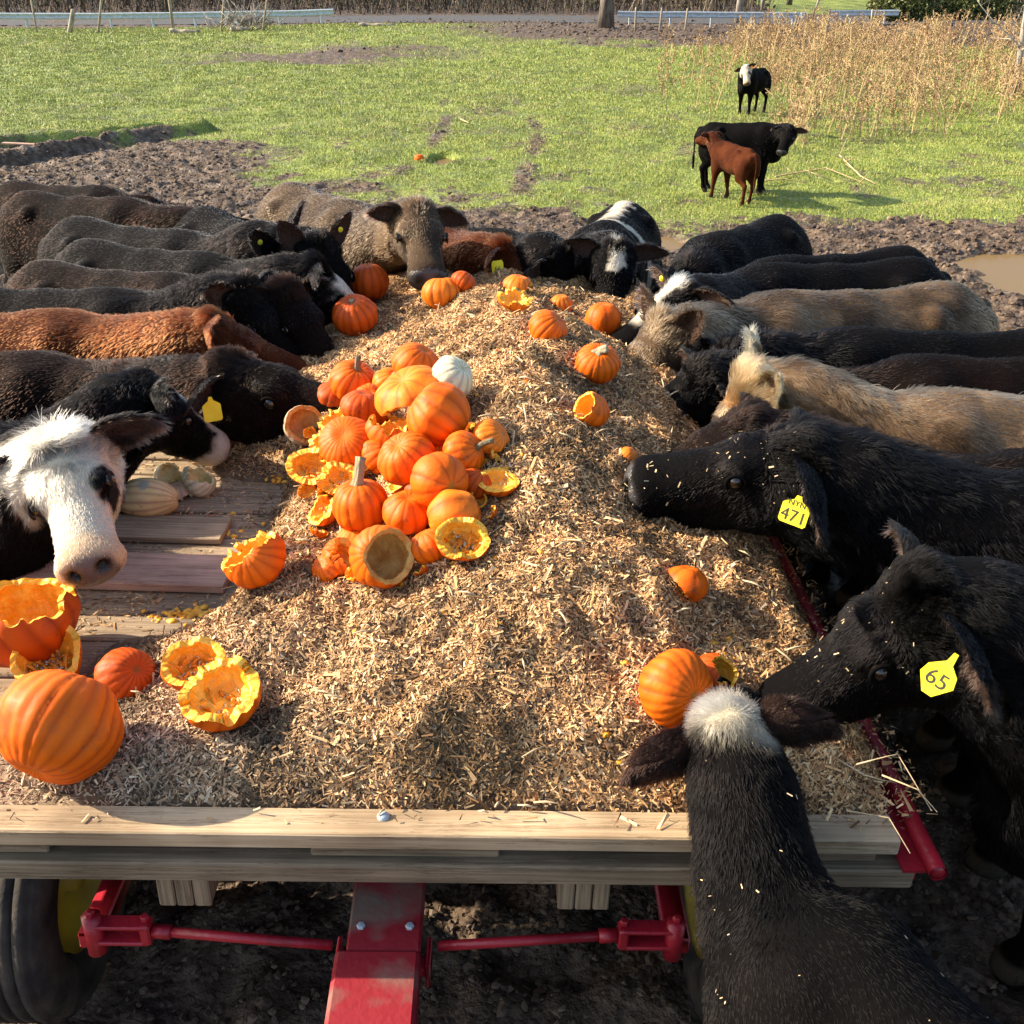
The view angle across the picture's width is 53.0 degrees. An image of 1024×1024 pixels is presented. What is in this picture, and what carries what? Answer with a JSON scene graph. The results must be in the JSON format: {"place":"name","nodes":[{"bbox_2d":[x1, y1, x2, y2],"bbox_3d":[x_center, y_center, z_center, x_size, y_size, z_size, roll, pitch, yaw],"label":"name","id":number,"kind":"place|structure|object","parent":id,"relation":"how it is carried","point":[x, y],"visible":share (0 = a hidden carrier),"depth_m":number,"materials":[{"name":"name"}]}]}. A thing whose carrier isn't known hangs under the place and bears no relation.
{"place":"outdoors","nodes":[
{"label":"outdoors","id":0,"kind":"place"},
{"bbox_2d":[0,15,1022,24],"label":"road","id":1,"kind":"structure","parent":0,"point":[410,18],"depth_m":59.52,"materials":[{"name":"asphalt"}]},
{"bbox_2d":[0,0,1023,1023],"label":"ground","id":2,"kind":"structure","parent":0,"point":[183,993],"depth_m":15.62,"materials":[{"name":"plant"}]},
{"bbox_2d":[0,405,172,588],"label":"cow","id":3,"kind":"object","parent":2,"relation":"on","point":[63,489],"visible":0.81,"depth_m":3.04},
{"bbox_2d":[0,179,185,284],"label":"cow","id":4,"kind":"object","parent":2,"relation":"on","point":[9,188],"visible":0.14,"depth_m":8.09},
{"bbox_2d":[0,190,224,277],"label":"cow","id":5,"kind":"object","parent":2,"relation":"on","point":[30,220],"visible":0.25,"depth_m":7.57},
{"bbox_2d":[0,365,230,482],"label":"cow","id":6,"kind":"object","parent":2,"relation":"on","point":[196,437],"visible":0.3,"depth_m":3.73},
{"bbox_2d":[0,267,301,356],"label":"cow","id":7,"kind":"object","parent":2,"relation":"on","point":[252,308],"visible":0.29,"depth_m":5.11},
{"bbox_2d":[0,304,307,370],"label":"cow","id":8,"kind":"object","parent":2,"relation":"on","point":[85,334],"visible":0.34,"depth_m":4.73},
{"bbox_2d":[0,9,332,27],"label":"guardrail","id":9,"kind":"object","parent":2,"relation":"on","point":[195,15],"visible":0.7,"depth_m":54.76,"materials":[{"name":"metal"}]},
{"bbox_2d":[3,259,334,358],"bbox_3d":[-1.904,-0.734,5.819,2.411,1.373,0.666,12,29,22],"label":"cow","id":10,"kind":"object","parent":2,"relation":"on","point":[302,317],"visible":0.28,"depth_m":5.38},
{"bbox_2d":[0,344,339,445],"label":"cow","id":11,"kind":"object","parent":2,"relation":"on","point":[237,393],"visible":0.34,"depth_m":4.12},
{"bbox_2d":[37,198,307,260],"bbox_3d":[-2.170,-1.234,6.634,2.443,1.626,0.697,16,31,29],"label":"cow","id":12,"kind":"object","parent":2,"relation":"on","point":[249,239],"visible":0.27,"depth_m":6.20},
{"bbox_2d":[54,238,353,324],"bbox_3d":[-1.860,-0.941,6.177,2.391,1.412,0.661,14,30,26],"label":"cow","id":13,"kind":"object","parent":2,"relation":"on","point":[102,254],"visible":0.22,"depth_m":5.75},
{"bbox_2d":[200,1,296,30],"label":"brush pile","id":14,"kind":"object","parent":2,"relation":"on","point":[253,21],"visible":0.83,"depth_m":50.35,"materials":[{"name":"brown plant"}]},
{"bbox_2d":[174,205,356,290],"bbox_3d":[-1.623,-1.273,6.733,0.698,1.627,2.628,-17,32,-30],"label":"cow","id":15,"kind":"object","parent":2,"relation":"on","point":[211,220],"visible":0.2,"depth_m":5.75},
{"bbox_2d":[253,181,471,290],"bbox_3d":[-1.075,-1.464,7.033,0.723,1.616,2.837,-16,31,-28],"label":"cow","id":16,"kind":"object","parent":2,"relation":"on","point":[408,234],"visible":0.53,"depth_m":6.07},
{"bbox_2d":[380,200,523,274],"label":"cow","id":17,"kind":"object","parent":2,"relation":"on","point":[470,251],"visible":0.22,"depth_m":6.24},
{"bbox_2d":[0,452,947,1023],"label":"hay wagon","id":18,"kind":"object","parent":2,"relation":"on","point":[66,878],"visible":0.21,"depth_m":2.43,"materials":[{"name":"brown wood"}]},
{"bbox_2d":[0,578,80,667],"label":"broken pumpkin","id":19,"kind":"object","parent":18,"relation":"on","point":[38,616],"visible":0.91,"depth_m":2.89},
{"bbox_2d":[10,625,81,679],"bbox_3d":[-1.282,0.416,2.842,0.170,0.167,0.204,0,27,0],"label":"broken pumpkin","id":20,"kind":"object","parent":18,"relation":"on","point":[67,656],"visible":0.49,"depth_m":2.87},
{"bbox_2d":[121,478,177,515],"bbox_3d":[-1.337,-0.048,3.757,0.240,0.162,0.162,0,27,0],"label":"squash","id":21,"kind":"object","parent":18,"relation":"on","point":[149,497],"visible":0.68,"depth_m":3.70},
{"bbox_2d":[153,462,182,482],"bbox_3d":[-1.336,-0.136,3.986,0.090,0.114,0.139,11,29,21],"label":"broken squash","id":22,"kind":"object","parent":18,"relation":"on","point":[168,472],"visible":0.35,"depth_m":4.01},
{"bbox_2d":[170,482,192,500],"bbox_3d":[-1.269,-0.080,3.909,0.117,0.058,0.118,0,27,0],"label":"broken squash","id":23,"kind":"object","parent":18,"relation":"on","point":[181,489],"visible":0.52,"depth_m":3.88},
{"bbox_2d":[182,465,215,497],"bbox_3d":[-1.192,-0.120,3.916,0.121,0.134,0.140,0,27,0],"label":"broken squash","id":24,"kind":"object","parent":18,"relation":"on","point":[200,481],"visible":1,"depth_m":3.88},
{"bbox_2d":[141,281,745,764],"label":"pumpkin crumbs","id":25,"kind":"object","parent":18,"relation":"on","point":[197,611],"visible":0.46,"depth_m":3.18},
{"bbox_2d":[0,268,928,831],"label":"wood mulch","id":26,"kind":"object","parent":18,"relation":"on","point":[464,706],"visible":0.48,"depth_m":2.72,"materials":[{"name":"wood"}]},
{"bbox_2d":[0,669,124,784],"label":"pumpkin","id":27,"kind":"object","parent":26,"relation":"on","point":[60,727],"visible":1,"depth_m":2.36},
{"bbox_2d":[94,647,156,698],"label":"broken pumpkin","id":28,"kind":"object","parent":26,"relation":"on","point":[121,672],"visible":0.92,"depth_m":2.77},
{"bbox_2d":[160,636,226,690],"bbox_3d":[-0.827,0.406,2.676,0.166,0.108,0.170,0,27,0],"label":"broken pumpkin","id":29,"kind":"object","parent":26,"relation":"on","point":[181,661],"visible":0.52,"depth_m":2.70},
{"bbox_2d":[178,655,261,731],"bbox_3d":[-0.725,0.462,2.559,0.200,0.134,0.210,0,27,0],"label":"broken pumpkin","id":30,"kind":"object","parent":26,"relation":"on","point":[221,694],"visible":1,"depth_m":2.58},
{"bbox_2d":[221,531,285,588],"bbox_3d":[-0.749,0.137,2.978,0.188,0.154,0.168,0,27,0],"label":"broken pumpkin","id":31,"kind":"object","parent":26,"relation":"on","point":[258,561],"visible":1,"depth_m":2.93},
{"bbox_2d":[283,405,321,445],"bbox_3d":[-0.790,-0.330,3.898,0.154,0.151,0.118,-11,29,-21],"label":"broken squash","id":32,"kind":"object","parent":26,"relation":"on","point":[298,418],"visible":0.86,"depth_m":3.90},
{"bbox_2d":[285,447,326,485],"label":"broken pumpkin","id":33,"kind":"object","parent":26,"relation":"on","point":[304,466],"visible":0.68,"depth_m":3.63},
{"bbox_2d":[297,484,315,498],"bbox_3d":[-0.716,-0.076,3.571,0.069,0.046,0.055,-15,31,-26],"label":"pumpkin shard","id":34,"kind":"object","parent":26,"relation":"on","point":[304,491],"visible":1,"depth_m":3.57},
{"bbox_2d":[307,494,335,525],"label":"broken pumpkin","id":35,"kind":"object","parent":26,"relation":"on","point":[317,516],"visible":0.77,"depth_m":3.43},
{"bbox_2d":[317,487,330,504],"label":"broken pumpkin","id":36,"kind":"object","parent":26,"relation":"on","point":[324,497],"visible":0.28,"depth_m":3.42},
{"bbox_2d":[312,553,344,583],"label":"broken pumpkin","id":37,"kind":"object","parent":26,"relation":"on","point":[323,569],"visible":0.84,"depth_m":2.96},
{"bbox_2d":[317,381,340,406],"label":"pumpkin","id":38,"kind":"object","parent":26,"relation":"on","point":[327,396],"visible":0.38,"depth_m":4.07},
{"bbox_2d":[317,407,343,429],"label":"broken pumpkin","id":39,"kind":"object","parent":26,"relation":"on","point":[324,419],"visible":0.2,"depth_m":3.90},
{"bbox_2d":[316,460,354,495],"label":"broken pumpkin","id":40,"kind":"object","parent":26,"relation":"on","point":[334,475],"visible":0.56,"depth_m":3.46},
{"bbox_2d":[318,416,367,464],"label":"broken pumpkin","id":41,"kind":"object","parent":40,"relation":"on","point":[343,439],"visible":0.88,"depth_m":3.49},
{"bbox_2d":[322,537,350,576],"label":"broken pumpkin","id":42,"kind":"object","parent":26,"relation":"on","point":[339,546],"visible":0.76,"depth_m":2.99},
{"bbox_2d":[336,528,361,543],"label":"broken pumpkin","id":43,"kind":"object","parent":26,"relation":"on","point":[350,535],"visible":0.3,"depth_m":3.12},
{"bbox_2d":[332,456,387,530],"bbox_3d":[-0.465,-0.057,3.135,0.178,0.246,0.179,0,27,0],"label":"pumpkin","id":44,"kind":"object","parent":43,"relation":"on","point":[358,501],"visible":0.81,"depth_m":3.09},
{"bbox_2d":[329,355,374,399],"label":"pumpkin","id":45,"kind":"object","parent":26,"relation":"on","point":[347,376],"visible":0.67,"depth_m":4.01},
{"bbox_2d":[332,294,377,335],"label":"pumpkin","id":46,"kind":"object","parent":26,"relation":"on","point":[354,314],"visible":1,"depth_m":5.24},
{"bbox_2d":[340,390,380,421],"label":"pumpkin","id":47,"kind":"object","parent":26,"relation":"on","point":[359,404],"visible":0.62,"depth_m":3.71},
{"bbox_2d":[350,263,389,300],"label":"pumpkin","id":48,"kind":"object","parent":26,"relation":"on","point":[371,282],"visible":0.81,"depth_m":5.89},
{"bbox_2d":[361,440,382,474],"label":"pumpkin","id":49,"kind":"object","parent":26,"relation":"on","point":[370,450],"visible":0.47,"depth_m":3.46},
{"bbox_2d":[349,525,413,588],"bbox_3d":[-0.371,0.123,2.899,0.174,0.177,0.168,-22,34,-36],"label":"broken pumpkin","id":50,"kind":"object","parent":26,"relation":"on","point":[384,551],"visible":1,"depth_m":2.88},
{"bbox_2d":[372,367,393,386],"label":"pumpkin","id":51,"kind":"object","parent":26,"relation":"on","point":[381,376],"visible":0.21,"depth_m":3.99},
{"bbox_2d":[365,414,408,443],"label":"broken pumpkin","id":52,"kind":"object","parent":26,"relation":"on","point":[385,431],"visible":0.6,"depth_m":3.49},
{"bbox_2d":[374,365,438,415],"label":"broken pumpkin","id":53,"kind":"object","parent":52,"relation":"on","point":[402,387],"visible":0.77,"depth_m":3.51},
{"bbox_2d":[382,489,428,534],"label":"pumpkin","id":54,"kind":"object","parent":26,"relation":"on","point":[405,511],"visible":0.77,"depth_m":3.04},
{"bbox_2d":[410,452,468,507],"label":"pumpkin","id":55,"kind":"object","parent":54,"relation":"on","point":[433,475],"visible":0.76,"depth_m":3.01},
{"bbox_2d":[404,483,410,489],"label":"pumpkin","id":56,"kind":"object","parent":26,"relation":"on","point":[407,486],"visible":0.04,"depth_m":3.15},
{"bbox_2d":[377,431,434,485],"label":"pumpkin","id":57,"kind":"object","parent":56,"relation":"on","point":[400,455],"visible":0.7,"depth_m":3.15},
{"bbox_2d":[391,342,438,372],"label":"pumpkin","id":58,"kind":"object","parent":26,"relation":"on","point":[404,355],"visible":0.56,"depth_m":3.91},
{"bbox_2d":[411,528,448,563],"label":"pumpkin","id":59,"kind":"object","parent":26,"relation":"on","point":[424,549],"visible":0.84,"depth_m":2.88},
{"bbox_2d":[434,446,442,451],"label":"pumpkin","id":60,"kind":"object","parent":26,"relation":"on","point":[438,448],"visible":0.05,"depth_m":3.26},
{"bbox_2d":[406,382,470,445],"bbox_3d":[-0.236,-0.311,3.301,0.206,0.216,0.219,0,27,0],"label":"pumpkin","id":61,"kind":"object","parent":60,"relation":"on","point":[438,413],"visible":0.76,"depth_m":3.21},
{"bbox_2d":[421,278,459,308],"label":"pumpkin","id":62,"kind":"object","parent":26,"relation":"on","point":[442,291],"visible":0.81,"depth_m":5.38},
{"bbox_2d":[432,355,472,395],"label":"pumpkin","id":63,"kind":"object","parent":26,"relation":"on","point":[455,371],"visible":0.71,"depth_m":3.53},
{"bbox_2d":[427,489,480,527],"bbox_3d":[-0.169,0.007,3.000,0.157,0.150,0.149,0,27,0],"label":"squash","id":64,"kind":"object","parent":26,"relation":"on","point":[444,505],"visible":0.74,"depth_m":2.95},
{"bbox_2d":[435,517,490,560],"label":"broken pumpkin","id":65,"kind":"object","parent":26,"relation":"on","point":[457,532],"visible":1,"depth_m":2.89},
{"bbox_2d":[451,271,476,291],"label":"pumpkin","id":66,"kind":"object","parent":26,"relation":"on","point":[464,280],"visible":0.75,"depth_m":5.40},
{"bbox_2d":[443,430,493,469],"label":"pumpkin","id":67,"kind":"object","parent":26,"relation":"on","point":[465,448],"visible":0.69,"depth_m":3.14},
{"bbox_2d":[466,468,491,499],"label":"pumpkin","id":68,"kind":"object","parent":26,"relation":"on","point":[476,476],"visible":0.56,"depth_m":3.10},
{"bbox_2d":[22,269,936,852],"bbox_3d":[-0.310,-0.491,4.203,2.584,0.560,4.637,0,27,0],"label":"loose straw","id":69,"kind":"object","parent":26,"relation":"on","point":[136,691],"visible":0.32,"depth_m":2.81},
{"bbox_2d":[473,418,509,453],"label":"broken pumpkin","id":70,"kind":"object","parent":26,"relation":"on","point":[485,429],"visible":0.81,"depth_m":3.20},
{"bbox_2d":[478,467,519,496],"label":"broken pumpkin","id":71,"kind":"object","parent":26,"relation":"on","point":[496,475],"visible":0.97,"depth_m":3.13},
{"bbox_2d":[497,287,532,311],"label":"broken pumpkin","id":72,"kind":"object","parent":26,"relation":"on","point":[514,299],"visible":0.99,"depth_m":4.51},
{"bbox_2d":[503,274,532,290],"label":"broken pumpkin","id":73,"kind":"object","parent":26,"relation":"on","point":[520,282],"visible":0.93,"depth_m":5.28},
{"bbox_2d":[528,309,567,340],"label":"pumpkin","id":74,"kind":"object","parent":26,"relation":"on","point":[545,324],"visible":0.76,"depth_m":4.04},
{"bbox_2d":[550,294,572,311],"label":"pumpkin","id":75,"kind":"object","parent":26,"relation":"on","point":[562,301],"visible":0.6,"depth_m":5.24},
{"bbox_2d":[573,391,609,426],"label":"broken pumpkin","id":76,"kind":"object","parent":26,"relation":"on","point":[594,407],"visible":0.94,"depth_m":3.43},
{"bbox_2d":[575,343,620,383],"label":"pumpkin","id":77,"kind":"object","parent":26,"relation":"on","point":[598,363],"visible":0.96,"depth_m":3.88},
{"bbox_2d":[585,302,621,335],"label":"pumpkin","id":78,"kind":"object","parent":26,"relation":"on","point":[602,317],"visible":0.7,"depth_m":5.05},
{"bbox_2d":[621,447,637,460],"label":"broken pumpkin","id":79,"kind":"object","parent":26,"relation":"on","point":[630,452],"visible":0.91,"depth_m":3.29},
{"bbox_2d":[638,648,712,727],"bbox_3d":[0.398,0.430,2.506,0.194,0.193,0.154,-14,30,-26],"label":"pumpkin","id":80,"kind":"object","parent":26,"relation":"on","point":[674,682],"visible":0.87,"depth_m":2.44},
{"bbox_2d":[668,565,708,601],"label":"broken pumpkin","id":81,"kind":"object","parent":26,"relation":"on","point":[692,582],"visible":1,"depth_m":2.83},
{"bbox_2d":[700,653,738,686],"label":"broken pumpkin","id":82,"kind":"object","parent":26,"relation":"on","point":[718,665],"visible":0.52,"depth_m":2.59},
{"bbox_2d":[0,21,1023,235],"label":"grass","id":83,"kind":"structure","parent":2,"relation":"on","point":[115,32],"depth_m":25.33,"materials":[{"name":"plant"}]},
{"bbox_2d":[0,17,1023,1023],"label":"mud clods","id":84,"kind":"object","parent":2,"relation":"on","point":[252,1016],"visible":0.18,"depth_m":3.31,"materials":[{"name":"soil"}]},
{"bbox_2d":[0,0,1023,15],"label":"undergrowth","id":85,"kind":"object","parent":2,"relation":"on","point":[83,5],"visible":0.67,"depth_m":65.68,"materials":[{"name":"plant"}]},
{"bbox_2d":[467,225,584,281],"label":"cow","id":86,"kind":"object","parent":2,"relation":"on","point":[544,254],"visible":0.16,"depth_m":6.16},
{"bbox_2d":[597,0,614,28],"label":"bare tree","id":87,"kind":"object","parent":2,"relation":"on","point":[606,15],"visible":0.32,"depth_m":52.39,"materials":[{"name":"brown plant"}]},
{"bbox_2d":[560,200,673,297],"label":"cow","id":88,"kind":"object","parent":2,"relation":"on","point":[617,248],"visible":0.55,"depth_m":6.20},
{"bbox_2d":[661,236,681,249],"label":"puddle","id":89,"kind":"object","parent":2,"relation":"on","point":[668,243],"visible":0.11,"depth_m":12.16,"materials":[{"name":"brown liquid"}]},
{"bbox_2d":[618,11,800,26],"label":"guardrail","id":90,"kind":"object","parent":2,"relation":"on","point":[669,14],"visible":0.88,"depth_m":54.76,"materials":[{"name":"metal"}]},
{"bbox_2d":[695,131,760,205],"bbox_3d":[2.949,-4.761,14.200,0.412,0.873,1.374,-11,29,-21],"label":"calf","id":91,"kind":"object","parent":2,"relation":"on","point":[741,164],"visible":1,"depth_m":13.92},
{"bbox_2d":[665,345,795,565],"bbox_3d":[1.460,-0.171,4.739,2.126,1.351,0.857,-6,28,-12],"label":"cow","id":92,"kind":"object","parent":2,"relation":"on","point":[699,382],"visible":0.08,"depth_m":4.13},
{"bbox_2d":[650,213,812,294],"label":"cow","id":93,"kind":"object","parent":2,"relation":"on","point":[726,251],"visible":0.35,"depth_m":6.61},
{"bbox_2d":[692,122,808,194],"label":"cow","id":94,"kind":"object","parent":2,"relation":"on","point":[767,142],"visible":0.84,"depth_m":14.34},
{"bbox_2d":[734,63,771,114],"bbox_3d":[5.581,-9.851,23.861,0.510,1.136,1.585,17,32,30],"label":"calf","id":95,"kind":"object","parent":2,"relation":"on","point":[752,82],"visible":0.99,"depth_m":23.64},
{"bbox_2d":[610,256,951,344],"bbox_3d":[1.473,-0.792,5.888,2.576,1.412,0.880,-17,32,-30],"label":"cow","id":96,"kind":"object","parent":2,"relation":"on","point":[742,282],"visible":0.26,"depth_m":5.70},
{"bbox_2d":[617,676,999,1023],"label":"cow","id":97,"kind":"object","parent":2,"relation":"on","point":[848,958],"visible":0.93,"depth_m":2.11},
{"bbox_2d":[626,279,999,372],"bbox_3d":[1.434,-0.517,5.320,2.462,1.446,0.698,-10,29,-20],"label":"cow","id":98,"kind":"object","parent":2,"relation":"on","point":[666,331],"visible":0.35,"depth_m":5.00},
{"bbox_2d":[775,167,868,182],"bbox_3d":[5.025,-5.278,15.733,1.473,0.322,1.328,-24,36,-38],"label":"fallen branch","id":99,"kind":"object","parent":2,"relation":"on","point":[809,170],"visible":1,"depth_m":15.78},
{"bbox_2d":[622,404,1023,879],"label":"cow","id":100,"kind":"object","parent":2,"relation":"on","point":[845,496],"visible":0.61,"depth_m":2.96},
{"bbox_2d":[624,422,988,1020],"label":"wood crumbs","id":101,"kind":"object","parent":100,"relation":"on","point":[767,672],"visible":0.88,"depth_m":2.49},
{"bbox_2d":[737,245,939,269],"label":"cow","id":102,"kind":"object","parent":2,"relation":"on","point":[885,252],"visible":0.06,"depth_m":6.17},
{"bbox_2d":[654,5,1023,154],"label":"dead weeds","id":103,"kind":"object","parent":2,"relation":"on","point":[840,38],"visible":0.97,"depth_m":29.04,"materials":[{"name":"plant"}]},
{"bbox_2d":[666,390,1023,752],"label":"cow","id":104,"kind":"object","parent":2,"relation":"on","point":[936,733],"visible":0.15,"depth_m":3.54},
{"bbox_2d":[701,324,1023,595],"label":"cow","id":105,"kind":"object","parent":2,"relation":"on","point":[848,346],"visible":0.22,"depth_m":4.56},
{"bbox_2d":[830,10,898,23],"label":"guardrail","id":106,"kind":"object","parent":2,"relation":"on","point":[867,12],"visible":0.79,"depth_m":56.69,"materials":[{"name":"metal"}]},
{"bbox_2d":[711,323,1023,717],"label":"cow","id":107,"kind":"object","parent":2,"relation":"on","point":[963,420],"visible":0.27,"depth_m":3.73},
{"bbox_2d":[759,517,1023,985],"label":"cow","id":108,"kind":"object","parent":2,"relation":"on","point":[958,621],"visible":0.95,"depth_m":2.38},
{"bbox_2d":[866,0,938,21],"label":"shrub","id":109,"kind":"object","parent":2,"relation":"on","point":[912,7],"visible":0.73,"depth_m":58.74,"materials":[{"name":"green plant"}]},
{"bbox_2d":[834,352,1023,608],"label":"cow","id":110,"kind":"object","parent":2,"relation":"on","point":[906,370],"visible":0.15,"depth_m":4.22},
{"bbox_2d":[904,0,985,18],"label":"shrub","id":111,"kind":"object","parent":2,"relation":"on","point":[939,3],"visible":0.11,"depth_m":60.22,"materials":[{"name":"green plant"}]},
{"bbox_2d":[941,0,1023,19],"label":"shrub","id":112,"kind":"object","parent":2,"relation":"on","point":[999,6],"visible":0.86,"depth_m":59.65,"materials":[{"name":"green plant"}]},
{"bbox_2d":[954,254,1023,294],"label":"puddle","id":113,"kind":"object","parent":2,"relation":"on","point":[1004,272],"visible":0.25,"depth_m":11.09,"materials":[{"name":"brown liquid"}]},
{"bbox_2d":[977,0,1023,92],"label":"bare tree","id":114,"kind":"object","parent":2,"relation":"on","point":[1020,53],"visible":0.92,"depth_m":27.72,"materials":[{"name":"brown plant"}]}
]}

